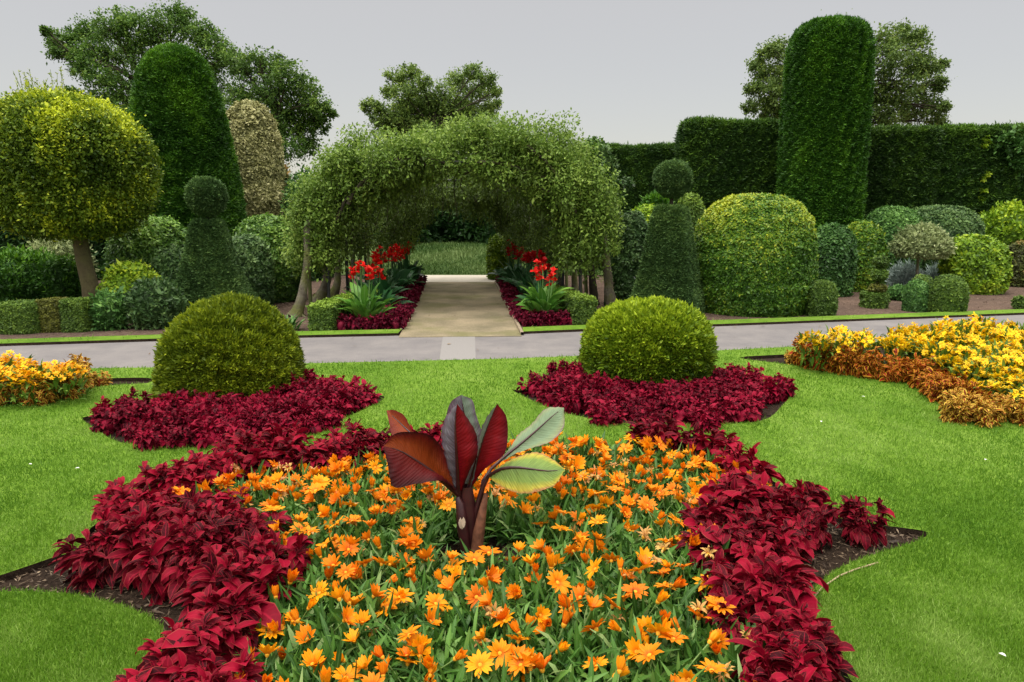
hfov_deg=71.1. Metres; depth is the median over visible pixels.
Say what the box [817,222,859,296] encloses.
green dome shrub
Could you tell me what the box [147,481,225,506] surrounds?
gazania plant
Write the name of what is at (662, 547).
gazania plant
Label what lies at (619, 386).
coleus plant
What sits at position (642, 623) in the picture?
gazania plant
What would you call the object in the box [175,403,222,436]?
coleus plant
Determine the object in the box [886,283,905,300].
green mound
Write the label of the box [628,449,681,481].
gazania plant
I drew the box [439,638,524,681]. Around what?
gazania plant
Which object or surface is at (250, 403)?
coleus plant
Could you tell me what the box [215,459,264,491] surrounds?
gazania plant
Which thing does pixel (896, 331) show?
yellow daisy plant
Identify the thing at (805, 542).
coleus plant
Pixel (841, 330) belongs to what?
yellow daisy plant
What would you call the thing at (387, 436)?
coleus plant
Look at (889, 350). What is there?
yellow daisy plant
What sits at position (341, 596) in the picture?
gazania plant
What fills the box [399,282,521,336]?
path
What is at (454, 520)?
gazania plant
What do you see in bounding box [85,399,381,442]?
bed soil
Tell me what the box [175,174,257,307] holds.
obelisk topiary
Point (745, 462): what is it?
coleus plant
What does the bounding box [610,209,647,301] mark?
dark glossy shrub
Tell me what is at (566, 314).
coleus plant
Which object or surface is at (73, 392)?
bronze coleus
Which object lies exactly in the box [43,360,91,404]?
yellow daisy plant
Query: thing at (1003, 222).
lime shrub
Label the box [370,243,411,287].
canna plant
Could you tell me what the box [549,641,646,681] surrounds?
gazania plant
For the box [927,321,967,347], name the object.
yellow daisy plant
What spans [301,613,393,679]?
gazania plant
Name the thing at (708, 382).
coleus plant
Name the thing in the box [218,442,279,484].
coleus plant
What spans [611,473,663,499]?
gazania plant
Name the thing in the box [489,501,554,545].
gazania plant
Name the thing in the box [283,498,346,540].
gazania plant
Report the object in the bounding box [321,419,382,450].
coleus plant
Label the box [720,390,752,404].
coleus plant
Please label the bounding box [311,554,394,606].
gazania plant
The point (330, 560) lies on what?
gazania plant
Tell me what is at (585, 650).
gazania plant
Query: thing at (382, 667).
gazania plant
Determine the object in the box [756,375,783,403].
coleus plant
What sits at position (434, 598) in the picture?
gazania plant
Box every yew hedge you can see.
[572,140,674,270]
[672,114,779,208]
[864,122,944,218]
[933,121,1023,215]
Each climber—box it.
[595,141,634,305]
[978,135,991,202]
[991,124,1023,199]
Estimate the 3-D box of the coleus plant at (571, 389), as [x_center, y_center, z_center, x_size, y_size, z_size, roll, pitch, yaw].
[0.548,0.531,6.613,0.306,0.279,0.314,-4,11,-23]
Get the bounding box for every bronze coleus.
[0,377,11,405]
[4,377,34,403]
[21,377,58,405]
[57,374,81,399]
[64,353,93,388]
[69,359,93,394]
[91,370,113,387]
[784,349,795,364]
[788,332,818,367]
[798,335,835,370]
[816,337,844,373]
[832,342,863,375]
[846,343,885,379]
[871,348,908,382]
[903,357,927,382]
[906,352,939,384]
[906,358,943,389]
[916,366,940,395]
[924,372,962,402]
[932,362,965,380]
[937,386,984,421]
[938,393,972,425]
[940,372,967,384]
[941,375,973,396]
[963,379,999,399]
[965,398,1005,428]
[970,392,1013,422]
[991,394,1018,422]
[1003,398,1023,425]
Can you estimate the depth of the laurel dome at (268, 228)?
14.03 m
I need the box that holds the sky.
[0,0,1023,179]
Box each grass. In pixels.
[1,329,399,342]
[357,239,600,274]
[529,309,1021,329]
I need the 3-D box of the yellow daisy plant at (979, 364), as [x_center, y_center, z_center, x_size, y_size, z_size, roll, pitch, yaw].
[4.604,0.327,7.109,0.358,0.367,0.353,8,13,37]
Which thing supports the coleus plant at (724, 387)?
on the bed soil at (771, 409)
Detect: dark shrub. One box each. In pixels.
[149,241,183,282]
[278,163,321,280]
[371,202,447,243]
[439,159,487,242]
[471,198,551,243]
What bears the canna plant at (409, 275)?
on the ground at (895, 306)
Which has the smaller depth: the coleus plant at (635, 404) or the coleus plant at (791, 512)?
the coleus plant at (791, 512)
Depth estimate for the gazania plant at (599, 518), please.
3.77 m
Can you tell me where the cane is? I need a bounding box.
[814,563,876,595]
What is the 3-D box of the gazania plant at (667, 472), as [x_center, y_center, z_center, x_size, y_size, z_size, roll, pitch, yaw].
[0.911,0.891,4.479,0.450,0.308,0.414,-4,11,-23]
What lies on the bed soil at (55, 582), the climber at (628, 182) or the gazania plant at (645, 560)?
the gazania plant at (645, 560)
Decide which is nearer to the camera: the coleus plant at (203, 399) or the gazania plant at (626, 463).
the gazania plant at (626, 463)
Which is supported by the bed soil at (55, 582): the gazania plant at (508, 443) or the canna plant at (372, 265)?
the gazania plant at (508, 443)
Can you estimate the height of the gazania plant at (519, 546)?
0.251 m
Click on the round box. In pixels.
(495, 257)
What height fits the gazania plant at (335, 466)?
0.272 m
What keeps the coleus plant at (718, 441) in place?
on the bed soil at (55, 582)
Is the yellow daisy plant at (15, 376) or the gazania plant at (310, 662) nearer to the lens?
the gazania plant at (310, 662)
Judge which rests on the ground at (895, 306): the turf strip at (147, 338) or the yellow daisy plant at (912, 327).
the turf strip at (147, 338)
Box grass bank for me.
[341,245,602,274]
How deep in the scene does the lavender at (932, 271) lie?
16.63 m
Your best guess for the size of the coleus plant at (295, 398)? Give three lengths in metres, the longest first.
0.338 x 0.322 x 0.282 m
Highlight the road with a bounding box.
[0,315,1023,368]
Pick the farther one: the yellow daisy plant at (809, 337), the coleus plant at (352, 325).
the coleus plant at (352, 325)
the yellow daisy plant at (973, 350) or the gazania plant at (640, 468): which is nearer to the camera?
the gazania plant at (640, 468)
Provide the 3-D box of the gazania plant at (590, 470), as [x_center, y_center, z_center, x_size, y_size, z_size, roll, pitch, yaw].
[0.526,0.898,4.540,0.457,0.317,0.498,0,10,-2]
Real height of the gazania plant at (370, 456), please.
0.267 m
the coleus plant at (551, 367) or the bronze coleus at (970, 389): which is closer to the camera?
the bronze coleus at (970, 389)
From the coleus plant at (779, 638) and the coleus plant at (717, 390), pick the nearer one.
the coleus plant at (779, 638)
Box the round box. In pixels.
[485,233,514,279]
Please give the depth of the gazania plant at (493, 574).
3.09 m
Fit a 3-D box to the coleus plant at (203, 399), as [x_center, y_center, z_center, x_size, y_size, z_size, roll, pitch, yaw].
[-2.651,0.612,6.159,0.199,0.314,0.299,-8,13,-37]
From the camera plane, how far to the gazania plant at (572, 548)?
3.43 m
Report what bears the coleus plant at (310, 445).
on the bed soil at (55, 582)
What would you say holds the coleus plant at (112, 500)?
on the bed soil at (55, 582)
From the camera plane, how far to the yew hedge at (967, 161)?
19.32 m
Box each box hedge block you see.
[0,298,42,334]
[34,296,66,332]
[58,296,95,332]
[306,289,378,330]
[531,281,598,324]
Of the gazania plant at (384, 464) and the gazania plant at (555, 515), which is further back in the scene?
the gazania plant at (384, 464)
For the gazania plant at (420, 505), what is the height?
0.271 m
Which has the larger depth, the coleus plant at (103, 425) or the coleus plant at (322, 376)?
the coleus plant at (322, 376)
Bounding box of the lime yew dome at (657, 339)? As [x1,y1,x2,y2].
[577,295,718,390]
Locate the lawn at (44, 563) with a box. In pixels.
[0,343,1023,681]
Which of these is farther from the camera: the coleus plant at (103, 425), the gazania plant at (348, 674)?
the coleus plant at (103, 425)
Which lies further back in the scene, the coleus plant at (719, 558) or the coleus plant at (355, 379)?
the coleus plant at (355, 379)
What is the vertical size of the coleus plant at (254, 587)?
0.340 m
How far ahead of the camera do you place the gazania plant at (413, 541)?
3.54 m
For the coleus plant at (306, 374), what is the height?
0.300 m
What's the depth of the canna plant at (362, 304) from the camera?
11.11 m
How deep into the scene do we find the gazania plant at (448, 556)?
3.40 m
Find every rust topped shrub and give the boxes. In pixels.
[284,162,292,180]
[1008,239,1023,286]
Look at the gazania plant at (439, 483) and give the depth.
4.28 m
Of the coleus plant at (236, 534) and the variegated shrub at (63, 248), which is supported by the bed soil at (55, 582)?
the coleus plant at (236, 534)
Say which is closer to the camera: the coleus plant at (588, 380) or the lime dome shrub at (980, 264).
the coleus plant at (588, 380)
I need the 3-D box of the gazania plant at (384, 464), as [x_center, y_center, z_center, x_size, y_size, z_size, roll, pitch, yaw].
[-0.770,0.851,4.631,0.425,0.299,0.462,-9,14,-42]
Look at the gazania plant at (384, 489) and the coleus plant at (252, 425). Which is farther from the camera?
the coleus plant at (252, 425)
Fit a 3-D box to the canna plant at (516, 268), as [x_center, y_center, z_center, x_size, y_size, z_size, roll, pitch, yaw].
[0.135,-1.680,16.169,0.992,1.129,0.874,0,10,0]
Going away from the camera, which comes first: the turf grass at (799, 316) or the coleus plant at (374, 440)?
the coleus plant at (374, 440)
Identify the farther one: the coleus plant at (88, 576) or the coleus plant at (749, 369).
the coleus plant at (749, 369)
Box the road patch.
[440,337,475,359]
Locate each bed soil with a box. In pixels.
[0,523,919,681]
[5,381,148,402]
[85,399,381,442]
[521,394,784,423]
[748,348,1017,419]
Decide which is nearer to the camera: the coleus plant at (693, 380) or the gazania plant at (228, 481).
the gazania plant at (228, 481)
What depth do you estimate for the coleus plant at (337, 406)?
6.18 m
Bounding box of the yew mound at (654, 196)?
[638,188,673,205]
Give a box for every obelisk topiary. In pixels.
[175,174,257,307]
[628,158,706,313]
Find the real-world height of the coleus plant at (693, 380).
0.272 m
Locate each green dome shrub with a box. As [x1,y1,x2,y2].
[232,231,276,304]
[677,191,705,232]
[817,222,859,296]
[864,204,922,283]
[910,204,985,272]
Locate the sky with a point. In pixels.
(631, 71)
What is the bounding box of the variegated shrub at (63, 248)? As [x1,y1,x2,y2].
[25,235,101,278]
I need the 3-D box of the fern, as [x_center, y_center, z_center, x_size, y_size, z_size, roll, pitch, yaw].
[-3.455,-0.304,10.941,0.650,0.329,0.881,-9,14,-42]
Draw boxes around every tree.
[0,66,169,296]
[38,0,245,115]
[220,43,339,168]
[357,61,503,148]
[583,135,607,144]
[739,8,957,125]
[887,220,957,274]
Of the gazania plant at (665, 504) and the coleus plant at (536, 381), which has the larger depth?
the coleus plant at (536, 381)
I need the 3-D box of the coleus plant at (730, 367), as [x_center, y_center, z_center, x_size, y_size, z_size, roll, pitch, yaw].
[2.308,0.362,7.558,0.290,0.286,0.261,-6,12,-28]
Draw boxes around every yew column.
[127,42,247,235]
[775,14,877,228]
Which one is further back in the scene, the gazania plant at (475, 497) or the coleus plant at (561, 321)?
the coleus plant at (561, 321)
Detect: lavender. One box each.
[885,258,926,286]
[922,260,938,278]
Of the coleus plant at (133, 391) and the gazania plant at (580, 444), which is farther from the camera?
the coleus plant at (133, 391)
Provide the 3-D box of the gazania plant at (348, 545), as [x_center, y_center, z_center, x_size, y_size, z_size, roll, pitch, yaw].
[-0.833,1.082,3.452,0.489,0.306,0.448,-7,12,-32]
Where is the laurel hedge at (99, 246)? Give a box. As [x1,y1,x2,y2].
[0,212,333,279]
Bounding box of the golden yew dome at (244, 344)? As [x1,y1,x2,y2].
[149,290,306,402]
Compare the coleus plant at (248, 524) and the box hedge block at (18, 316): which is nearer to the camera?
the coleus plant at (248, 524)
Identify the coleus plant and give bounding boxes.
[49,519,131,594]
[87,511,167,566]
[89,395,113,423]
[89,404,120,435]
[89,476,159,521]
[93,485,168,537]
[105,500,181,593]
[110,400,161,437]
[113,396,141,408]
[113,649,198,681]
[120,386,152,405]
[121,418,159,443]
[124,521,213,605]
[127,397,157,415]
[129,412,157,426]
[130,459,206,498]
[132,404,152,416]
[132,420,172,450]
[135,608,226,677]
[146,500,207,539]
[148,405,172,419]
[149,393,185,412]
[149,410,183,437]
[154,405,189,426]
[154,486,181,512]
[155,485,231,522]
[158,391,180,406]
[160,388,201,404]
[161,647,264,681]
[162,515,234,567]
[162,581,280,676]
[163,422,198,448]
[169,450,212,470]
[169,522,243,578]
[169,548,287,637]
[172,395,193,408]
[173,448,242,492]
[175,397,200,429]
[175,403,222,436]
[185,498,241,528]
[187,447,250,479]
[187,527,289,586]
[188,414,227,450]
[189,389,220,406]
[195,486,254,515]
[198,394,213,411]
[205,392,240,414]
[205,426,262,458]
[206,405,229,419]
[206,510,277,550]
[210,392,246,403]
[214,417,251,444]
[217,415,243,428]
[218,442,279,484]
[221,400,259,429]
[225,507,292,542]
[228,398,244,414]
[229,556,304,605]
[236,528,314,587]
[242,395,276,419]
[242,408,269,435]
[245,394,283,406]
[247,419,313,458]
[250,390,275,401]
[251,391,276,402]
[253,440,325,482]
[257,399,297,419]
[259,411,290,430]
[262,412,303,436]
[267,394,291,411]
[268,385,283,397]
[276,383,300,397]
[281,391,301,398]
[281,394,310,412]
[282,393,300,402]
[284,400,319,424]
[287,373,307,393]
[287,377,316,395]
[293,438,328,450]
[294,408,331,434]
[296,390,316,406]
[297,438,346,474]
[299,382,331,397]
[302,369,314,384]
[306,367,319,378]
[306,395,330,414]
[308,374,325,385]
[312,383,341,397]
[312,433,356,464]
[314,378,342,391]
[314,389,341,406]
[317,375,338,379]
[317,397,351,416]
[318,408,352,429]
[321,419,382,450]
[323,383,359,415]
[336,313,351,329]
[337,375,362,389]
[339,386,370,411]
[339,435,382,467]
[345,314,367,329]
[351,379,382,406]
[356,313,374,329]
[358,427,391,457]
[372,313,387,329]
[381,312,394,328]
[382,424,441,445]
[418,420,443,449]
[516,370,550,397]
[532,380,556,402]
[535,310,550,325]
[536,380,564,406]
[546,310,558,325]
[546,358,570,374]
[546,371,573,378]
[547,372,574,386]
[553,309,568,325]
[554,383,588,414]
[555,374,584,395]
[555,384,585,407]
[558,366,571,375]
[561,309,572,324]
[567,368,587,380]
[569,362,583,373]
[572,363,585,374]
[576,388,601,413]
[579,374,597,383]
[580,371,599,382]
[580,383,600,391]
[585,399,626,426]
[587,370,612,395]
[587,396,621,416]
[599,371,616,384]
[600,376,634,393]
[600,386,624,403]
[603,381,630,397]
[611,393,631,412]
[617,394,649,420]
[624,389,651,406]
[625,377,646,390]
[625,386,646,400]
[625,412,687,457]
[631,403,666,428]
[635,383,658,391]
[645,383,672,409]
[645,393,666,409]
[648,378,679,391]
[648,395,681,422]
[653,421,713,457]
[662,383,684,395]
[663,380,696,392]
[663,391,693,423]
[664,390,687,406]
[676,384,706,405]
[676,513,756,583]
[677,494,751,544]
[678,376,705,389]
[679,390,697,409]
[679,475,776,534]
[687,393,727,421]
[688,403,723,432]
[689,377,707,387]
[692,428,745,460]
[693,580,794,647]
[695,385,735,406]
[696,376,722,389]
[698,468,772,516]
[698,548,771,604]
[700,544,820,626]
[702,394,739,423]
[703,376,731,385]
[703,379,733,397]
[706,368,728,381]
[708,442,785,486]
[718,362,740,371]
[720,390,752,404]
[723,530,828,592]
[724,504,800,560]
[725,368,747,382]
[725,600,838,665]
[726,382,752,393]
[728,376,746,388]
[729,393,760,422]
[729,620,858,681]
[733,381,769,406]
[735,387,767,419]
[735,487,800,528]
[736,362,760,381]
[738,366,772,386]
[739,636,831,681]
[747,381,762,390]
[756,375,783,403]
[761,502,818,561]
[765,372,798,401]
[768,481,801,499]
[773,481,840,553]
[781,479,832,529]
[836,494,894,549]
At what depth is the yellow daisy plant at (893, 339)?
7.63 m
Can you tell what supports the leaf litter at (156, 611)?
on the bed soil at (55, 582)
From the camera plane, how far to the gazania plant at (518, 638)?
2.80 m
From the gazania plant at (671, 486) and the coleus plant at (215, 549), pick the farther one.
the gazania plant at (671, 486)
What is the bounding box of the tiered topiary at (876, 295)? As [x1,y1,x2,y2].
[858,254,890,308]
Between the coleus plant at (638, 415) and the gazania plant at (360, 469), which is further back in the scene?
the coleus plant at (638, 415)
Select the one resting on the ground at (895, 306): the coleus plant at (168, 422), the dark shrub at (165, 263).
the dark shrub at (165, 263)
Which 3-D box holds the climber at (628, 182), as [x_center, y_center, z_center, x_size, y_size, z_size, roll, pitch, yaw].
[1.900,-2.165,13.422,0.813,3.060,0.490,0,10,0]
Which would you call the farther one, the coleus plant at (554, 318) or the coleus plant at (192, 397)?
the coleus plant at (554, 318)
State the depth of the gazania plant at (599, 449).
4.86 m
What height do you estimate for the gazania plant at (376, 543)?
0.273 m
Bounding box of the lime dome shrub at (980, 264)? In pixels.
[936,233,1013,294]
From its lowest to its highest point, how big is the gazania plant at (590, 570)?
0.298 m
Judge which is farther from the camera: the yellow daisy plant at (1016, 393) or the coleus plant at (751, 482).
the yellow daisy plant at (1016, 393)
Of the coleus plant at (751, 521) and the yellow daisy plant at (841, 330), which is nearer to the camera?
the coleus plant at (751, 521)
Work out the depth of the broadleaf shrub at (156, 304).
10.98 m
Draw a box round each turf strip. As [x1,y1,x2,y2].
[0,329,401,345]
[523,309,1023,333]
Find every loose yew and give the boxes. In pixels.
[0,242,67,301]
[32,253,81,298]
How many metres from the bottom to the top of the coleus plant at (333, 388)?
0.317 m
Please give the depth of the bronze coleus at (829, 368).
7.88 m
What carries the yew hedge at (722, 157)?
on the ground at (895, 306)
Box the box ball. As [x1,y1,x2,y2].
[911,273,931,285]
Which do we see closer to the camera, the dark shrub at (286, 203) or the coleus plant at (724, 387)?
the coleus plant at (724, 387)
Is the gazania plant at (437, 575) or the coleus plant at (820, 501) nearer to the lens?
the gazania plant at (437, 575)
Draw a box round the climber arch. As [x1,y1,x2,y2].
[275,108,627,316]
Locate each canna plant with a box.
[335,260,398,318]
[347,261,414,305]
[354,250,409,293]
[354,251,402,295]
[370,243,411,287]
[375,245,414,285]
[384,244,424,284]
[387,249,426,276]
[389,242,424,286]
[488,239,520,277]
[495,247,524,281]
[496,242,534,285]
[497,250,535,285]
[502,250,545,283]
[507,251,544,293]
[512,256,563,308]
[516,259,570,313]
[525,249,574,287]
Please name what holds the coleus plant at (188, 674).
on the bed soil at (55, 582)
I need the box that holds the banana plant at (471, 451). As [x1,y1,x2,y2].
[383,395,564,554]
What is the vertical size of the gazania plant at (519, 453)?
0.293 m
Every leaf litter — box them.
[0,486,918,631]
[74,280,1002,332]
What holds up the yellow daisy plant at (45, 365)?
on the lawn at (44, 563)
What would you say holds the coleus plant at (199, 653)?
on the bed soil at (55, 582)
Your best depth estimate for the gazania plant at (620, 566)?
3.26 m
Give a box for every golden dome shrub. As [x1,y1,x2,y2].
[631,203,656,224]
[847,219,889,292]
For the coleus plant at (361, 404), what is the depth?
6.50 m
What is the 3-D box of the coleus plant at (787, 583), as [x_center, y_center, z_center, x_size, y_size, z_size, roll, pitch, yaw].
[1.050,1.144,3.073,0.498,0.537,0.457,1,10,6]
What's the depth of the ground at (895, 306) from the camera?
13.42 m
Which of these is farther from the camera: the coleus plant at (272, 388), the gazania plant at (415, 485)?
the coleus plant at (272, 388)
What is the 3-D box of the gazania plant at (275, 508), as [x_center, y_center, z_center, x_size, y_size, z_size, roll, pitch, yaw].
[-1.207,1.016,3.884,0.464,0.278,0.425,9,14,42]
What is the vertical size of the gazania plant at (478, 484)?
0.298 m
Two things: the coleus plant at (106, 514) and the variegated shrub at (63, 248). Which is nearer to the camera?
the coleus plant at (106, 514)
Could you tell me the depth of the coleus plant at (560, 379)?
6.70 m
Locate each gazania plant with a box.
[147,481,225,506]
[197,471,261,507]
[212,474,257,507]
[212,482,264,507]
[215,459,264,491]
[222,633,322,681]
[223,598,318,665]
[231,641,305,681]
[233,475,287,512]
[234,472,271,495]
[234,485,294,519]
[240,494,305,526]
[242,597,360,657]
[245,456,302,484]
[251,467,291,497]
[256,636,341,681]
[260,468,310,499]
[262,499,313,541]
[263,605,395,680]
[264,471,319,512]
[268,518,308,543]
[268,568,336,623]
[270,460,314,485]
[272,631,357,681]
[275,523,334,567]
[281,547,361,619]
[283,489,337,529]
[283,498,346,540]
[286,464,339,491]
[287,472,336,502]
[290,512,361,567]
[292,580,393,645]
[293,531,339,584]
[295,479,357,518]
[300,563,367,614]
[301,530,393,583]
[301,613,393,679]
[301,648,386,681]
[304,461,365,497]
[305,454,356,481]
[307,508,359,537]
[308,483,374,528]
[311,528,382,579]
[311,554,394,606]
[312,507,388,558]
[318,602,418,665]
[324,482,373,517]
[325,492,371,526]
[326,471,373,504]
[327,578,426,649]
[328,452,363,486]
[328,505,391,536]
[328,526,415,580]
[329,456,364,476]
[335,487,395,519]
[336,570,427,626]
[340,518,399,557]
[341,660,422,681]
[342,549,424,593]
[344,462,382,485]
[344,632,420,681]
[345,459,389,489]
[345,494,409,530]
[350,495,424,540]
[351,483,395,512]
[354,456,388,484]
[355,450,386,471]
[355,471,390,503]
[361,449,386,472]
[361,514,447,561]
[362,522,438,578]
[363,578,467,642]
[368,539,445,586]
[370,599,458,681]
[371,642,464,681]
[373,484,433,518]
[378,592,479,666]
[379,553,460,606]
[382,493,434,527]
[386,511,459,552]
[389,482,427,496]
[391,482,448,517]
[399,623,493,681]
[403,481,444,506]
[404,573,479,630]
[405,562,471,606]
[410,485,455,531]
[410,491,458,542]
[415,481,449,505]
[416,661,492,681]
[418,543,490,603]
[418,588,519,646]
[428,494,519,545]
[439,601,512,668]
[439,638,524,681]
[444,488,495,531]
[445,563,529,634]
[449,472,511,506]
[450,538,527,590]
[457,546,525,606]
[467,574,559,630]
[468,470,518,505]
[469,633,554,681]
[470,580,561,650]
[474,486,530,529]
[474,541,539,584]
[476,466,497,484]
[481,650,562,681]
[484,490,544,550]
[484,619,551,676]
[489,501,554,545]
[492,637,608,681]
[494,483,539,507]
[494,589,574,670]
[496,549,560,613]
[497,552,601,624]
[498,526,576,574]
[501,492,548,529]
[502,542,585,592]
[504,499,570,553]
[505,440,523,454]
[506,430,534,456]
[514,448,541,456]
[514,600,621,681]
[520,474,578,518]
[522,520,586,553]
[524,443,555,458]
[525,488,587,526]
[529,446,560,463]
[530,585,621,651]
[535,432,575,454]
[535,493,604,540]
[535,588,609,680]
[540,556,632,614]
[541,466,583,504]
[544,578,629,631]
[545,436,591,466]
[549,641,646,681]
[552,515,613,570]
[552,543,609,581]
[554,434,602,467]
[557,448,592,478]
[557,478,600,508]
[561,475,618,528]
[561,492,622,532]
[562,458,592,486]
[562,599,678,681]
[564,454,610,490]
[565,433,595,454]
[567,469,612,504]
[567,539,637,589]
[569,507,631,553]
[569,511,653,570]
[573,465,634,502]
[573,654,637,681]
[574,557,651,606]
[575,647,665,681]
[580,439,635,467]
[581,578,662,647]
[582,473,652,508]
[584,431,621,459]
[584,570,672,635]
[585,450,639,478]
[593,486,649,523]
[593,494,659,533]
[595,610,681,666]
[600,442,638,468]
[600,463,647,494]
[602,564,683,615]
[603,504,659,537]
[606,438,641,462]
[606,531,680,575]
[607,613,695,681]
[608,581,707,647]
[610,450,657,475]
[610,464,676,500]
[610,513,659,568]
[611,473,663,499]
[611,547,695,599]
[616,519,681,560]
[617,476,677,514]
[618,495,677,534]
[620,433,656,461]
[622,448,678,474]
[626,562,702,622]
[626,662,707,681]
[627,614,734,681]
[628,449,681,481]
[630,435,667,465]
[634,438,695,464]
[636,471,690,512]
[638,488,687,519]
[640,457,684,496]
[640,585,755,655]
[643,444,700,473]
[646,505,682,536]
[646,509,723,546]
[646,552,714,619]
[648,518,703,570]
[650,534,730,584]
[652,551,711,600]
[655,626,742,681]
[656,494,698,524]
[656,653,730,681]
[658,459,699,490]
[664,606,739,672]
[666,471,698,500]
[667,443,725,462]
[667,472,703,506]
[668,449,717,474]
[671,629,767,681]
[672,486,700,508]
[677,454,715,483]
[681,468,719,489]
[681,611,755,676]
[683,477,717,490]
[700,454,748,473]
[700,462,727,482]
[716,460,751,474]
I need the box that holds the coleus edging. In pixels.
[374,275,549,328]
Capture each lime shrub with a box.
[96,259,162,294]
[978,198,1023,245]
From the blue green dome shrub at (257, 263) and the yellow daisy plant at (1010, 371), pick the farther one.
the blue green dome shrub at (257, 263)
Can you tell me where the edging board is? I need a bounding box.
[495,282,523,334]
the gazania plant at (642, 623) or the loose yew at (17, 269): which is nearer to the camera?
the gazania plant at (642, 623)
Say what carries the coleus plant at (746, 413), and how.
on the bed soil at (771, 409)
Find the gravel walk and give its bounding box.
[422,275,495,281]
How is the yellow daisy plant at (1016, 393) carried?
on the bed soil at (780, 360)
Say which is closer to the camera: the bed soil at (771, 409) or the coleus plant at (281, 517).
the coleus plant at (281, 517)
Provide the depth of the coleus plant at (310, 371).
7.34 m
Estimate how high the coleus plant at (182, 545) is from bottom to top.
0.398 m
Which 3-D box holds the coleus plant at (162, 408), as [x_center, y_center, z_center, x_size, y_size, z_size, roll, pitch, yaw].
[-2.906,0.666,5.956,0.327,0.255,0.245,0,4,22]
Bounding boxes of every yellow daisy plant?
[0,350,34,392]
[0,362,16,398]
[1,361,27,393]
[3,365,46,405]
[7,358,46,394]
[30,360,77,396]
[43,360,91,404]
[795,329,832,370]
[822,334,851,372]
[824,324,855,348]
[842,331,877,363]
[850,327,883,357]
[873,334,916,368]
[878,333,912,363]
[881,323,919,363]
[893,330,928,359]
[901,324,928,356]
[902,322,928,355]
[911,336,945,360]
[914,338,944,365]
[915,340,956,368]
[916,329,951,361]
[918,323,944,336]
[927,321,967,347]
[927,326,963,353]
[927,354,974,377]
[930,315,968,342]
[943,345,980,374]
[949,360,992,390]
[950,318,986,340]
[950,343,974,357]
[951,345,982,364]
[952,332,987,358]
[957,356,1000,387]
[958,356,993,380]
[959,312,994,328]
[964,333,990,359]
[965,319,991,339]
[966,379,1009,398]
[971,343,999,357]
[974,327,1004,346]
[980,318,1009,325]
[982,340,1011,354]
[982,355,1008,378]
[982,371,1023,402]
[983,325,1021,344]
[986,337,1015,344]
[986,347,1019,378]
[986,363,1023,394]
[987,339,1023,370]
[988,353,1023,393]
[990,323,1018,339]
[993,375,1023,401]
[1000,333,1023,347]
[1003,318,1022,330]
[1008,386,1023,402]
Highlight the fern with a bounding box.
[282,313,306,329]
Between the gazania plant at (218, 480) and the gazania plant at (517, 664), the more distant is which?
the gazania plant at (218, 480)
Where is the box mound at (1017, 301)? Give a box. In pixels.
[1010,294,1023,308]
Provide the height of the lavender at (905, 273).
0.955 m
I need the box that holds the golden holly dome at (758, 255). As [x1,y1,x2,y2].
[693,192,819,317]
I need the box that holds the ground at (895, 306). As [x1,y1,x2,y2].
[0,275,1023,338]
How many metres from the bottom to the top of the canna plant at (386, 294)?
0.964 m
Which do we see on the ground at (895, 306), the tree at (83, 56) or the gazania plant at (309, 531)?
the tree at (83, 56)
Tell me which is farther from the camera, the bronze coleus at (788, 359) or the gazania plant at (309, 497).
the bronze coleus at (788, 359)
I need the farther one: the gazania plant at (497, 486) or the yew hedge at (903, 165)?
the yew hedge at (903, 165)
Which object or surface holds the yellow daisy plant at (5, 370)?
on the lawn at (44, 563)
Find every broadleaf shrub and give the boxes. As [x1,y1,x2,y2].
[87,285,131,330]
[122,275,188,329]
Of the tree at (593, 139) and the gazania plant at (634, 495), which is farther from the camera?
the tree at (593, 139)
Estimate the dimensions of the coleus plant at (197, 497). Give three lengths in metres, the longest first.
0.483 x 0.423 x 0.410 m
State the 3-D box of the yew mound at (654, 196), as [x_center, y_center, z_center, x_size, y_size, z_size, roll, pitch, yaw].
[3.476,-2.458,17.401,1.207,2.464,1.177,0,10,0]
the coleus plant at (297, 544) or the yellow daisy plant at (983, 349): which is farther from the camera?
the yellow daisy plant at (983, 349)
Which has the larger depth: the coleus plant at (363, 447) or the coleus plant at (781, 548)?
the coleus plant at (363, 447)
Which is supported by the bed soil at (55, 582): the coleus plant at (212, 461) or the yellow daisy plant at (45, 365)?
the coleus plant at (212, 461)
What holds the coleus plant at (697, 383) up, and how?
on the bed soil at (771, 409)
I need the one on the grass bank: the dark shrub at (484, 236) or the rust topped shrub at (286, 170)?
the dark shrub at (484, 236)
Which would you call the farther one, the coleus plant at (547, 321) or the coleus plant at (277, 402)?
the coleus plant at (547, 321)
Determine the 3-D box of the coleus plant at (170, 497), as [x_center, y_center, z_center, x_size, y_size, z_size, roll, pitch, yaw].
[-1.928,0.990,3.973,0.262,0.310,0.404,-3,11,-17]
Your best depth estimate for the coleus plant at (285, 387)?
6.61 m
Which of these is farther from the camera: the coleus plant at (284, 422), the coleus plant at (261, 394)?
the coleus plant at (261, 394)
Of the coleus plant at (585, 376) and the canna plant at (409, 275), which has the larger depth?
the canna plant at (409, 275)
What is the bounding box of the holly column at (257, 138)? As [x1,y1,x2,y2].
[226,99,287,216]
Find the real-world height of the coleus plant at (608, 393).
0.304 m
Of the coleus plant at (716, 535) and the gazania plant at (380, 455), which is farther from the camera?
the gazania plant at (380, 455)
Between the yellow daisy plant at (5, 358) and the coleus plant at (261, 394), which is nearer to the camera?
the coleus plant at (261, 394)
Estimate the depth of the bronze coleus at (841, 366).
7.71 m
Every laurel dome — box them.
[101,214,187,280]
[231,212,302,302]
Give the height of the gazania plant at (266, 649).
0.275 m

